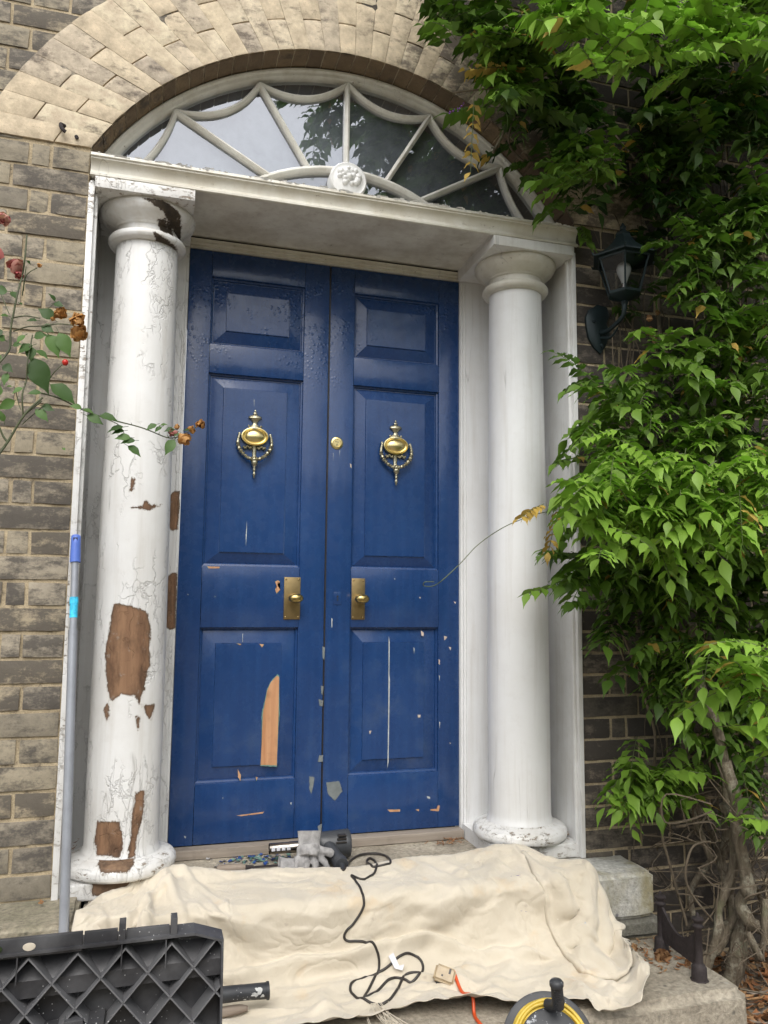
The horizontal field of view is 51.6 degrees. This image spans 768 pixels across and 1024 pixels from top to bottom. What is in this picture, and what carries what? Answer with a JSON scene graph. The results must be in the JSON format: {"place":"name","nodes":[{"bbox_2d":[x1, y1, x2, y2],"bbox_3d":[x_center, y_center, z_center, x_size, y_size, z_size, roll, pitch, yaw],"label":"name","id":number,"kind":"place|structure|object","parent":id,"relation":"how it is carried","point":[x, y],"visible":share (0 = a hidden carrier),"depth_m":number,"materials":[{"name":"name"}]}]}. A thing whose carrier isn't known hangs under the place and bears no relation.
{"place":"outdoors","nodes":[
{"label":"outdoors","id":0,"kind":"place"},
{"bbox_2d":[712,950,767,1023],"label":"ground","id":1,"kind":"structure","parent":0,"point":[760,979],"depth_m":2.65,"materials":[{"name":"brown plant"}]},
{"bbox_2d":[0,212,204,456],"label":"rose bush","id":2,"kind":"object","parent":1,"relation":"on","point":[38,372],"visible":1,"depth_m":2.02,"materials":[{"name":"green plant"}]},
{"bbox_2d":[0,912,223,1023],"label":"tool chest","id":3,"kind":"object","parent":1,"relation":"on","point":[172,973],"visible":1,"depth_m":1.34,"materials":[{"name":"black plastic"}]},
{"bbox_2d":[0,0,767,961],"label":"brick wall","id":4,"kind":"structure","parent":1,"relation":"on","point":[80,80],"depth_m":2.55,"materials":[{"name":"brick"}]},
{"bbox_2d":[51,151,585,901],"bbox_3d":[-0.167,-0.122,2.807,1.702,2.602,0.462,2,-7,-16],"label":"door surround","id":5,"kind":"object","parent":4,"relation":"attached to","point":[151,223],"visible":0.98,"depth_m":2.75,"materials":[{"name":"beige paint"}]},
{"bbox_2d":[168,248,329,846],"bbox_3d":[-0.462,0.091,2.855,0.528,2.110,0.112,2,-7,-16],"label":"door","id":6,"kind":"structure","parent":5,"relation":"attached to","point":[246,750],"depth_m":2.86,"materials":[{"name":"blue paint"}]},
{"bbox_2d":[104,67,554,317],"bbox_3d":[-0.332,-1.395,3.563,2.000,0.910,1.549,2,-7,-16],"label":"fanlight","id":7,"kind":"object","parent":5,"relation":"on","point":[337,130],"visible":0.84,"depth_m":2.87,"materials":[{"name":"clear glass"}]},
{"bbox_2d":[320,267,458,832],"bbox_3d":[0.041,0.112,3.000,0.527,2.110,0.112,2,-7,-16],"label":"door","id":8,"kind":"structure","parent":5,"relation":"attached to","point":[390,730],"depth_m":3.01,"materials":[{"name":"blue paint"}]},
{"bbox_2d":[585,223,656,353],"bbox_3d":[0.841,-0.818,2.839,0.223,0.443,0.294,7,-9,-46],"label":"wall lantern","id":9,"kind":"object","parent":4,"relation":"attached to","point":[619,258],"depth_m":2.84,"materials":[{"name":"black metal"}]},
{"bbox_2d":[455,971,481,1023],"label":"orange cable","id":10,"kind":"object","parent":1,"relation":"on","point":[477,1020],"visible":0.87,"depth_m":2.08,"materials":[{"name":"orange plastic"}]},
{"bbox_2d":[433,964,455,985],"bbox_3d":[0.168,1.282,2.190,0.066,0.064,0.046,-1,-6,11],"label":"plug socket","id":11,"kind":"object","parent":10,"relation":"attached to","point":[444,974],"visible":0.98,"depth_m":2.18,"materials":[{"name":"beige plastic"}]},
{"bbox_2d":[303,938,746,1023],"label":"step","id":12,"kind":"object","parent":1,"relation":"on","point":[671,995],"visible":0.27,"depth_m":2.15,"materials":[{"name":"stone"}]},
{"bbox_2d":[0,897,80,938],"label":"stone ledge","id":13,"kind":"object","parent":12,"relation":"on","point":[25,918],"visible":0.32,"depth_m":2.13,"materials":[{"name":"grey stone"}]},
{"bbox_2d":[58,534,80,932],"bbox_3d":[-0.867,0.674,2.190,0.030,1.241,0.232,4,-7,-28],"label":"extension pole","id":14,"kind":"object","parent":12,"relation":"on","point":[67,808],"visible":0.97,"depth_m":2.19,"materials":[{"name":"metal"}]},
{"bbox_2d":[83,838,475,907],"bbox_3d":[-0.189,1.260,2.570,1.470,0.202,0.587,2,-7,-16],"label":"stone step","id":15,"kind":"object","parent":12,"relation":"on","point":[402,850],"visible":0.09,"depth_m":2.75,"materials":[{"name":"beige stone"}]},
{"bbox_2d":[216,863,277,869],"bbox_3d":[-0.435,1.142,2.554,0.204,0.025,0.026,2,-6,-13],"label":"paint scraper","id":16,"kind":"object","parent":15,"relation":"on","point":[241,866],"visible":0.69,"depth_m":2.54,"materials":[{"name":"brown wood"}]},
{"bbox_2d":[206,853,290,866],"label":"paint flakes","id":17,"kind":"object","parent":15,"relation":"on","point":[258,858],"visible":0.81,"depth_m":2.66,"materials":[{"name":"blue paint"}]},
{"bbox_2d":[278,856,322,867],"bbox_3d":[-0.265,1.141,2.557,0.154,0.076,0.087,2,-7,-16],"label":"glove","id":18,"kind":"object","parent":15,"relation":"on","point":[283,862],"visible":0.31,"depth_m":2.53,"materials":[{"name":"grey fabric"}]},
{"bbox_2d":[294,831,333,867],"bbox_3d":[-0.227,1.093,2.563,0.134,0.120,0.093,2,-7,-16],"label":"glove","id":19,"kind":"object","parent":15,"relation":"on","point":[312,849],"visible":0.94,"depth_m":2.55,"materials":[{"name":"grey fabric"}]},
{"bbox_2d":[71,843,649,1023],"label":"dust sheet","id":20,"kind":"object","parent":12,"relation":"on","point":[511,922],"visible":0.91,"depth_m":2.29,"materials":[{"name":"fabric"}]},
{"bbox_2d":[222,1004,247,1017],"bbox_3d":[-0.435,1.265,1.996,0.187,0.029,0.028,3,-7,-20],"label":"wooden handle","id":21,"kind":"object","parent":20,"relation":"on","point":[231,1010],"visible":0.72,"depth_m":2.01,"materials":[{"name":"brown wood"}]},
{"bbox_2d":[223,981,269,1003],"bbox_3d":[-0.505,1.223,1.981,0.441,0.049,0.043,3,-7,-19],"label":"rubber handled tool","id":22,"kind":"object","parent":20,"relation":"on","point":[246,992],"visible":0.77,"depth_m":2.02,"materials":[{"name":"rubber"}]},
{"bbox_2d":[268,828,423,1005],"bbox_3d":[-0.110,1.189,2.403,0.399,0.282,0.660,2,-7,-16],"label":"heat gun","id":23,"kind":"object","parent":20,"relation":"on","point":[339,842],"visible":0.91,"depth_m":2.54,"materials":[{"name":"grey plastic"}]},
{"bbox_2d":[631,943,637,950],"bbox_3d":[0.772,1.346,2.455,0.022,0.024,0.025,2,-7,-16],"label":"dead leaf","id":24,"kind":"object","parent":12,"relation":"on","point":[634,946],"visible":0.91,"depth_m":2.45,"materials":[{"name":"brown plant"}]},
{"bbox_2d":[617,913,656,937],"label":"stone slab","id":25,"kind":"structure","parent":12,"relation":"on","point":[642,926],"depth_m":2.55,"materials":[{"name":"grey stone"}]},
{"bbox_2d":[567,855,653,919],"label":"stone block","id":26,"kind":"structure","parent":25,"relation":"on","point":[626,885],"depth_m":2.57,"materials":[{"name":"grey stone"}]},
{"bbox_2d":[632,937,690,972],"bbox_3d":[0.813,1.345,2.413,0.230,0.012,0.235,2,-7,-16],"label":"leaf debris","id":27,"kind":"object","parent":12,"relation":"on","point":[680,964],"visible":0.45,"depth_m":2.39,"materials":[{"name":"brown plant"}]},
{"bbox_2d":[654,948,672,962],"bbox_3d":[0.836,1.332,2.386,0.046,0.041,0.044,-6,-9,44],"label":"dead leaf","id":28,"kind":"object","parent":12,"relation":"on","point":[660,954],"visible":1,"depth_m":2.38,"materials":[{"name":"brown plant"}]},
{"bbox_2d":[653,891,708,983],"bbox_3d":[0.880,1.255,2.370,0.052,0.186,0.242,2,-6,-13],"label":"boot scraper","id":29,"kind":"object","parent":12,"relation":"on","point":[690,948],"visible":0.99,"depth_m":2.33,"materials":[{"name":"metal"}]},
{"bbox_2d":[685,959,690,966],"bbox_3d":[0.902,1.336,2.352,0.019,0.023,0.018,2,-7,-16],"label":"dead leaf","id":30,"kind":"object","parent":12,"relation":"on","point":[688,962],"visible":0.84,"depth_m":2.35,"materials":[{"name":"brown plant"}]},
{"bbox_2d":[504,977,589,1023],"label":"cable reel","id":31,"kind":"object","parent":1,"relation":"on","point":[555,1005],"visible":1,"depth_m":1.90,"materials":[{"name":"black plastic"},{"name":"yellow plastic cable sheathing"},{"name":"steel"}]},
{"bbox_2d":[409,0,767,1021],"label":"climbing plant","id":32,"kind":"object","parent":1,"relation":"on","point":[661,528],"visible":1,"depth_m":2.58,"materials":[{"name":"green plant"}]}
]}

